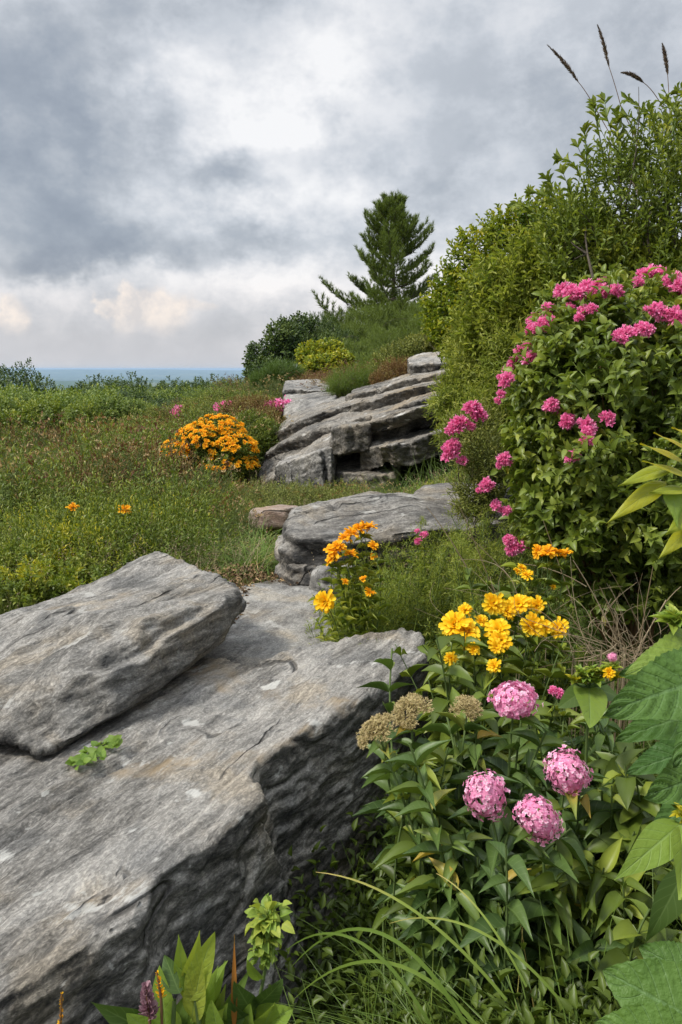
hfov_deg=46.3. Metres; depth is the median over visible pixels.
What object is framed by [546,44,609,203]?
grass plume
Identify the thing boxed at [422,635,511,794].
leafy plant
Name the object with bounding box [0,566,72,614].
feathery plant
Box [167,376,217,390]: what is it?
shrub
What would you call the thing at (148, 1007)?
flower spike
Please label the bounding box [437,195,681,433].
willowy shrub
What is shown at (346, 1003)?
grass tuft
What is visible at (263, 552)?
grass tuft
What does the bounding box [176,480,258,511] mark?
heath mound
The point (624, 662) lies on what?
dry stems
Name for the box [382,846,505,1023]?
leafy plant
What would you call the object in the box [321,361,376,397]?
fern clump
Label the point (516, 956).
long grass
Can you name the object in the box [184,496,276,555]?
heath mound
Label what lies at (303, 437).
rock ledge
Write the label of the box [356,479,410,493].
heath mound
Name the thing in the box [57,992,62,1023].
flower spike
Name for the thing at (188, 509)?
heath mound
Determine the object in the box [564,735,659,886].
leafy plant
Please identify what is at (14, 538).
heath mound
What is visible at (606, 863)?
leafy plant
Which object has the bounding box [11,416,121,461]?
heath mound
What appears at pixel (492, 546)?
feathery plant
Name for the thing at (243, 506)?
heath mound
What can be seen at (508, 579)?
dry stems
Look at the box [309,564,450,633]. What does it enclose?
feathery plant
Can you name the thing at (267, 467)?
rock ledge
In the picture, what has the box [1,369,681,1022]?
ground
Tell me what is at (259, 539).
grass tuft
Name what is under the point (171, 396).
shrub
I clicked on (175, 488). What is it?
heath mound
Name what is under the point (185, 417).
heath mound
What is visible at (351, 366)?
heath mound
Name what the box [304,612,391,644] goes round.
feathery plant
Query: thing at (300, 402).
rock ledge
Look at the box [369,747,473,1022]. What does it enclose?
leafy plant
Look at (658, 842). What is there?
pale leaved plant
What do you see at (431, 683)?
feathery plant
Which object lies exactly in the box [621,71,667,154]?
grass plume
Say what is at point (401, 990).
grass tuft
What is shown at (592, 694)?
budded plant
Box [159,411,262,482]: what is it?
flowering bush
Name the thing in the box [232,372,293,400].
heath mound
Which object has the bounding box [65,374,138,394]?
shrub
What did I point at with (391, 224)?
pine tree
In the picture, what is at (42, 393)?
shrub
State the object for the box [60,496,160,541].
heath mound
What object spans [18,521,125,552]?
feathery plant
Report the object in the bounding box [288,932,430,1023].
long grass
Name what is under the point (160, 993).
flower spike
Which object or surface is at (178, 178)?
sky
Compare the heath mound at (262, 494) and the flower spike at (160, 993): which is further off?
the heath mound at (262, 494)
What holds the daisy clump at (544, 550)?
on the ground at (63, 377)
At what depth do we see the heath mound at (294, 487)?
7.15 m
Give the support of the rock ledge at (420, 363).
on the rock ledge at (405, 380)
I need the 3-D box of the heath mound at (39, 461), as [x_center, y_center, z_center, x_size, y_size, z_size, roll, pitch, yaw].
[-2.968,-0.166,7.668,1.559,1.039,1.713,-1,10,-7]
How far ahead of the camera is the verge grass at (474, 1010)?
2.04 m
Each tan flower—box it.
[351,648,493,1022]
[432,694,490,860]
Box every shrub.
[0,381,94,399]
[0,382,36,399]
[0,387,95,398]
[0,389,24,426]
[0,395,75,452]
[8,387,52,404]
[9,387,106,398]
[34,399,144,446]
[37,383,147,398]
[37,389,132,426]
[40,384,83,392]
[45,385,127,399]
[50,382,142,396]
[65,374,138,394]
[72,396,172,438]
[75,390,122,402]
[76,370,166,391]
[76,373,171,397]
[101,387,164,407]
[105,386,181,405]
[125,388,166,400]
[141,385,203,399]
[141,389,253,423]
[148,381,200,393]
[148,385,199,403]
[150,375,232,392]
[151,386,192,400]
[156,395,177,404]
[158,386,198,399]
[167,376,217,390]
[182,388,217,403]
[198,372,234,387]
[216,393,285,425]
[235,408,280,457]
[240,310,319,388]
[290,311,360,351]
[294,336,356,376]
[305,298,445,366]
[362,333,428,373]
[367,355,407,384]
[406,316,444,352]
[414,181,606,481]
[421,304,534,501]
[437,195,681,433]
[507,81,681,440]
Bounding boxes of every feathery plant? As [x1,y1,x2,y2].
[0,539,45,595]
[0,554,92,606]
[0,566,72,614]
[2,529,91,571]
[2,579,20,595]
[14,543,114,586]
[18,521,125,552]
[65,537,156,574]
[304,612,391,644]
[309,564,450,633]
[322,542,507,643]
[341,619,436,654]
[360,627,460,734]
[364,516,490,592]
[377,525,530,657]
[380,578,568,681]
[425,503,542,609]
[458,643,597,732]
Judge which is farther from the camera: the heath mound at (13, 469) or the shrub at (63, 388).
the shrub at (63, 388)
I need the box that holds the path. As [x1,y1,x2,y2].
[204,579,344,666]
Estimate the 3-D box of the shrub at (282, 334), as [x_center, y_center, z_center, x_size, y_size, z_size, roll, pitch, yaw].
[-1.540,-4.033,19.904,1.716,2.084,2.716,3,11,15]
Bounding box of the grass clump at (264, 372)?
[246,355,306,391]
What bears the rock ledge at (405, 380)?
on the rock ledge at (302, 419)
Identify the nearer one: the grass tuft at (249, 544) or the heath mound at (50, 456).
the grass tuft at (249, 544)
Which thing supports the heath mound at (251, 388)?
on the ground at (63, 377)
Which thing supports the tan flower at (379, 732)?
on the ground at (63, 377)
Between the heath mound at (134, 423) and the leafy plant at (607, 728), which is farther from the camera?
the heath mound at (134, 423)
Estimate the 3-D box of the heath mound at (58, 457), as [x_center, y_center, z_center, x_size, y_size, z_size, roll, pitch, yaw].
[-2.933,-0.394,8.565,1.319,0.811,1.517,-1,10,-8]
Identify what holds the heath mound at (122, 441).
on the ground at (63, 377)
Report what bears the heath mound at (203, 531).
on the ground at (63, 377)
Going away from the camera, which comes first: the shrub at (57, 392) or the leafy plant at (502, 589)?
the leafy plant at (502, 589)
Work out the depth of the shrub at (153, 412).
13.67 m
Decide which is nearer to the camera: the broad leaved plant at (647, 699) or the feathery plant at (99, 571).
the broad leaved plant at (647, 699)
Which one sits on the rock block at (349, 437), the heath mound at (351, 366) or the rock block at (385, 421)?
the rock block at (385, 421)
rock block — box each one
[275,446,339,493]
[329,421,372,455]
[335,459,401,491]
[360,424,442,470]
[369,404,435,432]
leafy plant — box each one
[90,931,247,1023]
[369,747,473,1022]
[381,826,495,1016]
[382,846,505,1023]
[415,672,502,770]
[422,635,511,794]
[438,841,582,1022]
[442,729,520,862]
[453,682,571,795]
[455,558,528,675]
[511,705,600,839]
[515,834,630,1014]
[543,767,649,872]
[559,836,652,982]
[563,708,622,819]
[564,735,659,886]
[582,890,653,940]
[584,824,681,939]
[590,898,681,1003]
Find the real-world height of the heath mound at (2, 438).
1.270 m
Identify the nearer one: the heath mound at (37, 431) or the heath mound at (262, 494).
the heath mound at (262, 494)
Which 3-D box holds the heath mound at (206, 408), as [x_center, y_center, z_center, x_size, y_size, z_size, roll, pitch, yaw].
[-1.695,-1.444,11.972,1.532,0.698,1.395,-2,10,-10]
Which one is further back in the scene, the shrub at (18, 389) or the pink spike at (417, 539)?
the shrub at (18, 389)
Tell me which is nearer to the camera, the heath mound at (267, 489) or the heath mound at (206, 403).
the heath mound at (267, 489)
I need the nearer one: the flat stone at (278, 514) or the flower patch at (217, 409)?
the flat stone at (278, 514)
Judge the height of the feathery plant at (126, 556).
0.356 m
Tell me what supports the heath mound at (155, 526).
on the ground at (63, 377)
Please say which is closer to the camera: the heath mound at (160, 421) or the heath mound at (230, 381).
the heath mound at (160, 421)
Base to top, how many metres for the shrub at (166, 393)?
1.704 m
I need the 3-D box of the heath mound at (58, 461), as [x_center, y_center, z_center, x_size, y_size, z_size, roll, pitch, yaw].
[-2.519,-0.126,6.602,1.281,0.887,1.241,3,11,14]
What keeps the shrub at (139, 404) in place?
on the ground at (63, 377)
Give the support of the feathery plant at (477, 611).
on the ground at (63, 377)
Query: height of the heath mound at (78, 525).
0.617 m
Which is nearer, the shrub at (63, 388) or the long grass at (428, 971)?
the long grass at (428, 971)
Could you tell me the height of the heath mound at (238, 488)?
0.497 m
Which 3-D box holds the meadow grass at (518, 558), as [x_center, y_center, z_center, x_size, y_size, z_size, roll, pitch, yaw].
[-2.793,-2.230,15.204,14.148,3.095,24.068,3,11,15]
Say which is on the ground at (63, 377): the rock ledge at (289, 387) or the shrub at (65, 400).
the shrub at (65, 400)
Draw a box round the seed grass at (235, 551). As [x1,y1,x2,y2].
[0,363,558,610]
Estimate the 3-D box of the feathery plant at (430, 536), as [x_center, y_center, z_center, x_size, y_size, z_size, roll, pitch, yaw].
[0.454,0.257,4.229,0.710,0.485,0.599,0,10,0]
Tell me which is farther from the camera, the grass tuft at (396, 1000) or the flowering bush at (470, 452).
the flowering bush at (470, 452)
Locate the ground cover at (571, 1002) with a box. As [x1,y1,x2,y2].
[229,525,681,1023]
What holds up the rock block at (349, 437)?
on the rock ledge at (267, 467)
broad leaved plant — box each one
[594,940,681,1023]
[603,647,681,822]
[624,603,681,675]
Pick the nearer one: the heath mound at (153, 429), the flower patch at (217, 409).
the heath mound at (153, 429)
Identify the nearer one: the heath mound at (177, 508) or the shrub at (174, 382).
the heath mound at (177, 508)
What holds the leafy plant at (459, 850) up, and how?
on the ground at (63, 377)
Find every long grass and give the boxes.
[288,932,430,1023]
[292,927,466,1023]
[293,959,476,1023]
[317,872,506,1000]
[392,917,558,1000]
[436,873,526,986]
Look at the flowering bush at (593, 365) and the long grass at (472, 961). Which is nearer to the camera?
the long grass at (472, 961)
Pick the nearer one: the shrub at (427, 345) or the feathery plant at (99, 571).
the feathery plant at (99, 571)
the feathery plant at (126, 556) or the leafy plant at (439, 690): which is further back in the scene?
the feathery plant at (126, 556)
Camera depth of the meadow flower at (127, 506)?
4.84 m
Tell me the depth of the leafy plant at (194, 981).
1.11 m
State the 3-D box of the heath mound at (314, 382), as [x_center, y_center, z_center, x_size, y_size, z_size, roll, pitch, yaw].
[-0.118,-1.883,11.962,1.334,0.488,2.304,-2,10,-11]
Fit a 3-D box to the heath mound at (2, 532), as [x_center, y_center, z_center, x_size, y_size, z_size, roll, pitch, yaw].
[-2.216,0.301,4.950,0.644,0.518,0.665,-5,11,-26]
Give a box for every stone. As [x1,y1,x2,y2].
[248,504,297,529]
[274,562,317,585]
[309,563,361,613]
[414,482,511,533]
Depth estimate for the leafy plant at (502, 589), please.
2.89 m
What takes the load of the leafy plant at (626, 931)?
on the ground at (63, 377)
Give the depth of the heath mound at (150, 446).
8.35 m
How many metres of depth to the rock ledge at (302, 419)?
8.80 m
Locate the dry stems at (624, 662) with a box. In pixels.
[511,557,680,750]
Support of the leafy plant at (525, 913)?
on the ground cover at (571, 1002)
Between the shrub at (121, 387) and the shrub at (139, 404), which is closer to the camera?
the shrub at (139, 404)
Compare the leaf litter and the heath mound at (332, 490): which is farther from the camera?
the heath mound at (332, 490)
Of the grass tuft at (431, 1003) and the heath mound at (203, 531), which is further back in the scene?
the heath mound at (203, 531)
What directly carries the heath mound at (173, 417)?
on the ground at (63, 377)
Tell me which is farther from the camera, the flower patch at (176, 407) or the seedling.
the flower patch at (176, 407)
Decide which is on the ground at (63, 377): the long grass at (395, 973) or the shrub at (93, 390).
the shrub at (93, 390)
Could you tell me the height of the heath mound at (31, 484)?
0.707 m
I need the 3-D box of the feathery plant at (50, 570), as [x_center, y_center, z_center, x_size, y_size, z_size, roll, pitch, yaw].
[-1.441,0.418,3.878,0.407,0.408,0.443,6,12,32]
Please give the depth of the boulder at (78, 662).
2.49 m
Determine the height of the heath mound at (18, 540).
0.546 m
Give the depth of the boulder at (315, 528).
4.40 m
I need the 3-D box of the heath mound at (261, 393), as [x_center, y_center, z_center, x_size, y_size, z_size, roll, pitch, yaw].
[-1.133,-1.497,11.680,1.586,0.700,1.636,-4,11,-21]
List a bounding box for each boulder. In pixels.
[0,551,246,755]
[0,627,429,1023]
[274,491,509,567]
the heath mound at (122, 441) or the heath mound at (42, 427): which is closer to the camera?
the heath mound at (122, 441)
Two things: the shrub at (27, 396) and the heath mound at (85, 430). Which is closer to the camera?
the heath mound at (85, 430)
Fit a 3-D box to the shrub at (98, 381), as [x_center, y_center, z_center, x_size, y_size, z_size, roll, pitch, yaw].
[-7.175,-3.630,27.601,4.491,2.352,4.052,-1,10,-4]
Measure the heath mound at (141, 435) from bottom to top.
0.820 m
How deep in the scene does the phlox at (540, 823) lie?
1.50 m
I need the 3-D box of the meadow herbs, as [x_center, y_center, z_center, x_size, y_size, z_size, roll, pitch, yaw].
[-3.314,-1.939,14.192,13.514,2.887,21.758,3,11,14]
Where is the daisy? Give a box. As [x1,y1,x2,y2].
[313,589,346,641]
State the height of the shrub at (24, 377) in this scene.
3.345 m
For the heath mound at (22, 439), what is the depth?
9.41 m
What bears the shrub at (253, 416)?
on the ground at (63, 377)
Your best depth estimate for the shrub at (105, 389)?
26.31 m
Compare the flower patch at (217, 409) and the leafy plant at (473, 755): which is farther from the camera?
the flower patch at (217, 409)
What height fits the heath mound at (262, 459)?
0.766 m
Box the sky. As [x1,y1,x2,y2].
[0,0,681,369]
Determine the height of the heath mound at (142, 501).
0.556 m
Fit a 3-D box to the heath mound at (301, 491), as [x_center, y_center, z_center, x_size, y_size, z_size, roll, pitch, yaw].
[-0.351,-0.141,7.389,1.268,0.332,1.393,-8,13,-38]
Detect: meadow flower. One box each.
[63,502,82,529]
[117,504,140,541]
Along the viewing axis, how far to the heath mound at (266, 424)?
9.23 m
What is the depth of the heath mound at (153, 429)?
9.53 m
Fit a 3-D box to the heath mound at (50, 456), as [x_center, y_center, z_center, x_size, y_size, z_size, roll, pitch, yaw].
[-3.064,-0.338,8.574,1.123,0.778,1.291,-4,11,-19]
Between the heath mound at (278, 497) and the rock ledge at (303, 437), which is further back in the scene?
the rock ledge at (303, 437)
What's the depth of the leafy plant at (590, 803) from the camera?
1.68 m
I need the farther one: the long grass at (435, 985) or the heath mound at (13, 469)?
the heath mound at (13, 469)
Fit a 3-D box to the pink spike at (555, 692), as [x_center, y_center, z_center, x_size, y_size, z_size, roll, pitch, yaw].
[0.652,0.784,2.086,0.362,0.726,0.250,-2,10,-13]
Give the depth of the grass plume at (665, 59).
4.38 m
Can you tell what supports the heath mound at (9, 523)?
on the ground at (63, 377)
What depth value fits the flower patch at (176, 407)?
12.69 m
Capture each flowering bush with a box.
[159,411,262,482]
[436,396,510,588]
[475,262,681,680]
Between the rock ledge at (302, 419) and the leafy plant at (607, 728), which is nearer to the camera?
the leafy plant at (607, 728)
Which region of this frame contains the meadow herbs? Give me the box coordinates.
[0,367,541,635]
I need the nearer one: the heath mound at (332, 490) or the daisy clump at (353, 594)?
the daisy clump at (353, 594)
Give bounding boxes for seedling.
[65,734,122,769]
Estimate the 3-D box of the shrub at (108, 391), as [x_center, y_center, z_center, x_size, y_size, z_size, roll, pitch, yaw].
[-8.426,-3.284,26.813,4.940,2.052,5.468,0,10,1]
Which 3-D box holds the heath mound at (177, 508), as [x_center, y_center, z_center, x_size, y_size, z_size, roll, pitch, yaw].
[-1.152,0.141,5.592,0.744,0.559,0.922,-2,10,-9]
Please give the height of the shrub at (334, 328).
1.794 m
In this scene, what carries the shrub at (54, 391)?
on the ground at (63, 377)
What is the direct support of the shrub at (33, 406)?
on the ground at (63, 377)
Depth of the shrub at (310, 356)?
15.21 m
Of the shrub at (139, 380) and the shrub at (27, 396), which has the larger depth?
the shrub at (139, 380)
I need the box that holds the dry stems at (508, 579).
[415,508,622,682]
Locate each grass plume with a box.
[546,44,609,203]
[597,24,634,136]
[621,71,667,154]
[661,42,671,170]
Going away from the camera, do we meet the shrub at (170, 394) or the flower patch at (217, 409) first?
the flower patch at (217, 409)
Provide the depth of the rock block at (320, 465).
7.69 m
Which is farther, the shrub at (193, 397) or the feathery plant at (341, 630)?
the shrub at (193, 397)
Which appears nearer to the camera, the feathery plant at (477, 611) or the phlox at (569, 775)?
the phlox at (569, 775)
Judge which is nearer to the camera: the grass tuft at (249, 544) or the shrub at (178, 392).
the grass tuft at (249, 544)
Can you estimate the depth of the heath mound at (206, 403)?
12.11 m
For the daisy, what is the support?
on the ground at (63, 377)
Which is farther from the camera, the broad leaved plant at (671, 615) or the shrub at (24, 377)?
the shrub at (24, 377)
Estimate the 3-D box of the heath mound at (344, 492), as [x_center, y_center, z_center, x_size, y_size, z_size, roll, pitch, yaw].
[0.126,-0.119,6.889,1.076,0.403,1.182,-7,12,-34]
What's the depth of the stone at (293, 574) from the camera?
4.15 m
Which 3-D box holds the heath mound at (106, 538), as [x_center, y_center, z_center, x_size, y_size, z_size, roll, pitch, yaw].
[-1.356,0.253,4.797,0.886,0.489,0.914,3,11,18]
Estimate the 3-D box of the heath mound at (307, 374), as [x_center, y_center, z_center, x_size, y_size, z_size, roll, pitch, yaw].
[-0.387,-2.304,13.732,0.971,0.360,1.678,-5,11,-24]
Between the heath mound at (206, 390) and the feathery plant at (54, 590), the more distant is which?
the heath mound at (206, 390)
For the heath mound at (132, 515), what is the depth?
5.10 m
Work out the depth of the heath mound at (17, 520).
5.30 m
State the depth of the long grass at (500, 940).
1.29 m
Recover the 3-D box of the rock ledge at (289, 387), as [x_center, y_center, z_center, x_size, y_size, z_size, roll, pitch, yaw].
[-0.481,-1.793,11.562,0.748,0.256,1.424,0,10,0]
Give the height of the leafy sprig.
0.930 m
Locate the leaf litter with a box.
[204,563,531,1002]
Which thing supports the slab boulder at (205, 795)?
on the ground at (63, 377)
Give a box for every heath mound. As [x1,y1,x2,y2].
[0,411,67,458]
[0,411,122,456]
[0,417,63,463]
[0,436,13,473]
[0,437,79,512]
[0,445,90,486]
[0,445,106,513]
[0,445,106,534]
[0,469,113,514]
[0,498,86,545]
[0,508,56,535]
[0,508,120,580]
[0,512,38,567]
[0,525,15,543]
[0,526,27,550]
[7,421,230,524]
[8,470,143,543]
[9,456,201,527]
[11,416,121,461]
[17,508,125,569]
[21,477,150,537]
[24,450,83,469]
[27,438,97,474]
[34,412,160,471]
[54,517,167,566]
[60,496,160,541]
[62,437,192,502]
[62,489,187,551]
[65,449,250,540]
[74,401,179,443]
[77,436,145,485]
[86,468,254,572]
[89,426,199,481]
[90,417,178,469]
[91,428,155,454]
[100,476,199,511]
[101,491,159,519]
[105,508,229,568]
[109,416,207,437]
[111,413,160,427]
[112,417,182,432]
[117,413,178,438]
[118,417,176,454]
[128,491,228,530]
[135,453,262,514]
[138,491,224,543]
[142,478,226,508]
[144,401,215,427]
[145,403,240,444]
[147,485,251,534]
[155,396,230,421]
[176,395,232,423]
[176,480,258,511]
[178,393,243,427]
[180,376,259,405]
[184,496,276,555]
[190,447,264,477]
[194,418,278,467]
[207,411,293,463]
[208,373,264,390]
[211,388,280,410]
[213,478,259,506]
[215,491,294,518]
[221,485,300,505]
[222,472,323,505]
[225,499,304,539]
[226,410,283,459]
[227,382,272,394]
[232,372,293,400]
[237,486,324,506]
[248,486,315,505]
[262,477,370,503]
[273,480,355,505]
[284,473,387,503]
[286,368,339,380]
[286,479,382,504]
[289,370,332,379]
[295,371,372,395]
[312,356,407,381]
[317,368,383,389]
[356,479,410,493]
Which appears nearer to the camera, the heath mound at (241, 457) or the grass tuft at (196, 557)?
the grass tuft at (196, 557)
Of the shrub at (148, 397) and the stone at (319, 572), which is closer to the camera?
the stone at (319, 572)
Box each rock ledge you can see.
[256,417,442,486]
[265,391,437,459]
[275,377,461,441]
[282,379,330,397]
[282,392,336,417]
[340,452,408,470]
[345,369,445,400]
[407,352,448,374]
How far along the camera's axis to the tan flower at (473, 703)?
1.84 m
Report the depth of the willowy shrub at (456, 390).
4.66 m
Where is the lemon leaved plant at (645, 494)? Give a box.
[606,427,681,930]
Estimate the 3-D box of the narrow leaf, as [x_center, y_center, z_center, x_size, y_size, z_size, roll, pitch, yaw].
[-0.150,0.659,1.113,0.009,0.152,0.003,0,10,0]
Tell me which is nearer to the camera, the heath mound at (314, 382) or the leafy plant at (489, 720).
the leafy plant at (489, 720)
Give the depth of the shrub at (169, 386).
31.07 m
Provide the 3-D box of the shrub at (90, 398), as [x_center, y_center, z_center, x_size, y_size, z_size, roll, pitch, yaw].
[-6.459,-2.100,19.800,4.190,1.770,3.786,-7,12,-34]
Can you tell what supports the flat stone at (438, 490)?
on the ground at (63, 377)
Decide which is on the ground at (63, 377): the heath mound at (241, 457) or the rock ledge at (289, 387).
the heath mound at (241, 457)
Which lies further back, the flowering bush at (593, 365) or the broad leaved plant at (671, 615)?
the flowering bush at (593, 365)
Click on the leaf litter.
(245, 575)
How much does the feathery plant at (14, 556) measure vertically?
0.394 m
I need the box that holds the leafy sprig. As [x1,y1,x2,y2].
[227,893,294,1023]
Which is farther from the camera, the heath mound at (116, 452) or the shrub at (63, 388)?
the shrub at (63, 388)
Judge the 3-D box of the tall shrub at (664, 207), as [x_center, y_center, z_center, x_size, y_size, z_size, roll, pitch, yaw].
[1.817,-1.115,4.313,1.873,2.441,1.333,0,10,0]
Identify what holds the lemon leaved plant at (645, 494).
on the ground at (63, 377)
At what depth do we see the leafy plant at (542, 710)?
1.99 m
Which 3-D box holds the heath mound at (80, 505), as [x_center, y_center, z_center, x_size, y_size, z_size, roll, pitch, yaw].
[-1.608,0.130,5.057,0.955,0.798,0.926,-5,11,-25]
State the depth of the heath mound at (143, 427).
10.50 m
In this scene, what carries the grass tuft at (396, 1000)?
on the ground at (63, 377)
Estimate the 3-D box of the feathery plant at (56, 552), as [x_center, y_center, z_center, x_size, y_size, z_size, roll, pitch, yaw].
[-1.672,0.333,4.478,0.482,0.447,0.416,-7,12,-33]
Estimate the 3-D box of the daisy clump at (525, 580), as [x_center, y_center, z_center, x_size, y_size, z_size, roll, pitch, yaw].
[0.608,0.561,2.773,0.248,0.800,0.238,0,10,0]
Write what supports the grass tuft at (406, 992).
on the ground at (63, 377)
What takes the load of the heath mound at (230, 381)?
on the ground at (63, 377)
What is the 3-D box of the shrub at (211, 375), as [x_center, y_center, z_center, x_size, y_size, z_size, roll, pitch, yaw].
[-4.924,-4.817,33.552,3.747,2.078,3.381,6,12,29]
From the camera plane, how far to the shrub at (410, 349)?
11.63 m
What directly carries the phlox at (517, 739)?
on the ground at (63, 377)
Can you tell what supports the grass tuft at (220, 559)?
on the ground at (63, 377)
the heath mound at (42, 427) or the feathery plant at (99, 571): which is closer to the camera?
the feathery plant at (99, 571)
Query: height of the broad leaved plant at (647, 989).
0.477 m
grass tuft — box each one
[108,534,240,573]
[157,527,276,579]
[170,523,276,583]
[188,523,281,582]
[189,516,280,565]
[220,518,279,551]
[245,955,481,1023]
[277,922,545,1023]
[312,910,581,1023]
[312,966,551,1023]
[321,935,537,1023]
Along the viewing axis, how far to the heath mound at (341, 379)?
11.21 m
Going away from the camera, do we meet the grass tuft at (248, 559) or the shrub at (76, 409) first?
the grass tuft at (248, 559)
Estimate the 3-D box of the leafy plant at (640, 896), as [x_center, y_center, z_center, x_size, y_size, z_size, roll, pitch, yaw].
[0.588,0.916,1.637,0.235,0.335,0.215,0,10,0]
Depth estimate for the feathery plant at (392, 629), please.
3.31 m
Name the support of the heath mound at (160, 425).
on the ground at (63, 377)
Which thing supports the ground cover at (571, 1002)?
on the ground at (63, 377)
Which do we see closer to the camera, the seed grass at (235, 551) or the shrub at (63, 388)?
the seed grass at (235, 551)
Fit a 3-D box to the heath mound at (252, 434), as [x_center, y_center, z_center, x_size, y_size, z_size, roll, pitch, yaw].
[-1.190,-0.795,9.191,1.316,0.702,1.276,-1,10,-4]
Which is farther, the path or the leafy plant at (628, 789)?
the path
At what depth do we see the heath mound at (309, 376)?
13.73 m
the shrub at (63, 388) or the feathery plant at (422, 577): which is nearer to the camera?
the feathery plant at (422, 577)
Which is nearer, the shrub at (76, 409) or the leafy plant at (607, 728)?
the leafy plant at (607, 728)
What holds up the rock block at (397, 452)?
on the rock block at (350, 468)
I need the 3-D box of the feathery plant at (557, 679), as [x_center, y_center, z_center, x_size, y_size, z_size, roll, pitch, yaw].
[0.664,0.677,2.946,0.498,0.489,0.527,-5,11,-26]
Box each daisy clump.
[308,520,390,638]
[393,592,570,825]
[482,563,556,683]
[483,544,576,728]
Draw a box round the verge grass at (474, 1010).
[275,430,681,1023]
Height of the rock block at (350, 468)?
0.305 m
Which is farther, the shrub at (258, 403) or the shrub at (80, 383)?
the shrub at (80, 383)
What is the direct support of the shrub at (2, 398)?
on the ground at (63, 377)
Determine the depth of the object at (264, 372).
14.17 m
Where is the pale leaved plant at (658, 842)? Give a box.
[614,802,681,942]
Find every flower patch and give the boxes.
[171,405,183,421]
[213,401,232,419]
[263,394,291,418]
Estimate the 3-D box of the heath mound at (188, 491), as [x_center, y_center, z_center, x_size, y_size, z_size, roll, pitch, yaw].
[-1.283,-0.006,5.866,1.447,0.925,1.402,-7,12,-33]
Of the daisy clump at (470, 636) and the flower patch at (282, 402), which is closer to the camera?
the daisy clump at (470, 636)
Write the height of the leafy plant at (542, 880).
0.517 m
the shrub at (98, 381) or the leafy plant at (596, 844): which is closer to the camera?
the leafy plant at (596, 844)
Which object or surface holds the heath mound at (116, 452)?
on the ground at (63, 377)
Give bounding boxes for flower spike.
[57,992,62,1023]
[138,980,159,1023]
[155,970,166,1023]
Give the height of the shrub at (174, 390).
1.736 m
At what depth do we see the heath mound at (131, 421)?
12.70 m
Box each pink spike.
[400,528,435,629]
[534,685,611,823]
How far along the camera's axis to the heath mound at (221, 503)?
5.98 m
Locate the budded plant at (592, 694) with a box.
[558,652,623,825]
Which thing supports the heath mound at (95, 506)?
on the ground at (63, 377)
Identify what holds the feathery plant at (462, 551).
on the ground at (63, 377)
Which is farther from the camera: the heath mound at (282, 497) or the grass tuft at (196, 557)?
the heath mound at (282, 497)
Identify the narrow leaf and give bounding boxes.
[231,935,236,1023]
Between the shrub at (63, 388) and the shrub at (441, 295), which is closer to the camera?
the shrub at (441, 295)
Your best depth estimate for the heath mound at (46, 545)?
4.37 m
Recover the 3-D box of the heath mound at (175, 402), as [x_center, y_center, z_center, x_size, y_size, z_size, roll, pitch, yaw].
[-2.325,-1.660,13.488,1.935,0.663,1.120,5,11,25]
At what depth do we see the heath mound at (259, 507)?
6.13 m
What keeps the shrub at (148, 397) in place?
on the ground at (63, 377)
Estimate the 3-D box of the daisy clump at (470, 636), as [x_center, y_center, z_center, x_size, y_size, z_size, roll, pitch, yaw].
[0.428,0.689,2.372,0.521,0.879,0.730,0,10,0]
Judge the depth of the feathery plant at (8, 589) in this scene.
3.72 m
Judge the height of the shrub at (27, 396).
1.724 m
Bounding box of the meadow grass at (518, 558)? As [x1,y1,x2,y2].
[0,395,585,682]
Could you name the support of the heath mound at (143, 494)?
on the ground at (63, 377)
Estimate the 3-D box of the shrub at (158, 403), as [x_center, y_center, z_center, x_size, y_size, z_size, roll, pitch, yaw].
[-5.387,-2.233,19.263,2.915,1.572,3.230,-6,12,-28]
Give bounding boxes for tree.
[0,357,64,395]
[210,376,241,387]
[308,190,444,353]
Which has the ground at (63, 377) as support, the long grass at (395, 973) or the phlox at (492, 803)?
the phlox at (492, 803)
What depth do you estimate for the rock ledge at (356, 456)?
8.11 m
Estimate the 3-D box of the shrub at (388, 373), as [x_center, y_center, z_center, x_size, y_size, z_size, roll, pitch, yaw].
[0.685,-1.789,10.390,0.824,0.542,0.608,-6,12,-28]
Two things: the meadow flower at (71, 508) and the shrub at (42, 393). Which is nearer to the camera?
the meadow flower at (71, 508)
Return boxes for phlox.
[416,680,571,853]
[432,769,590,1016]
[491,794,625,1021]
[492,744,595,998]

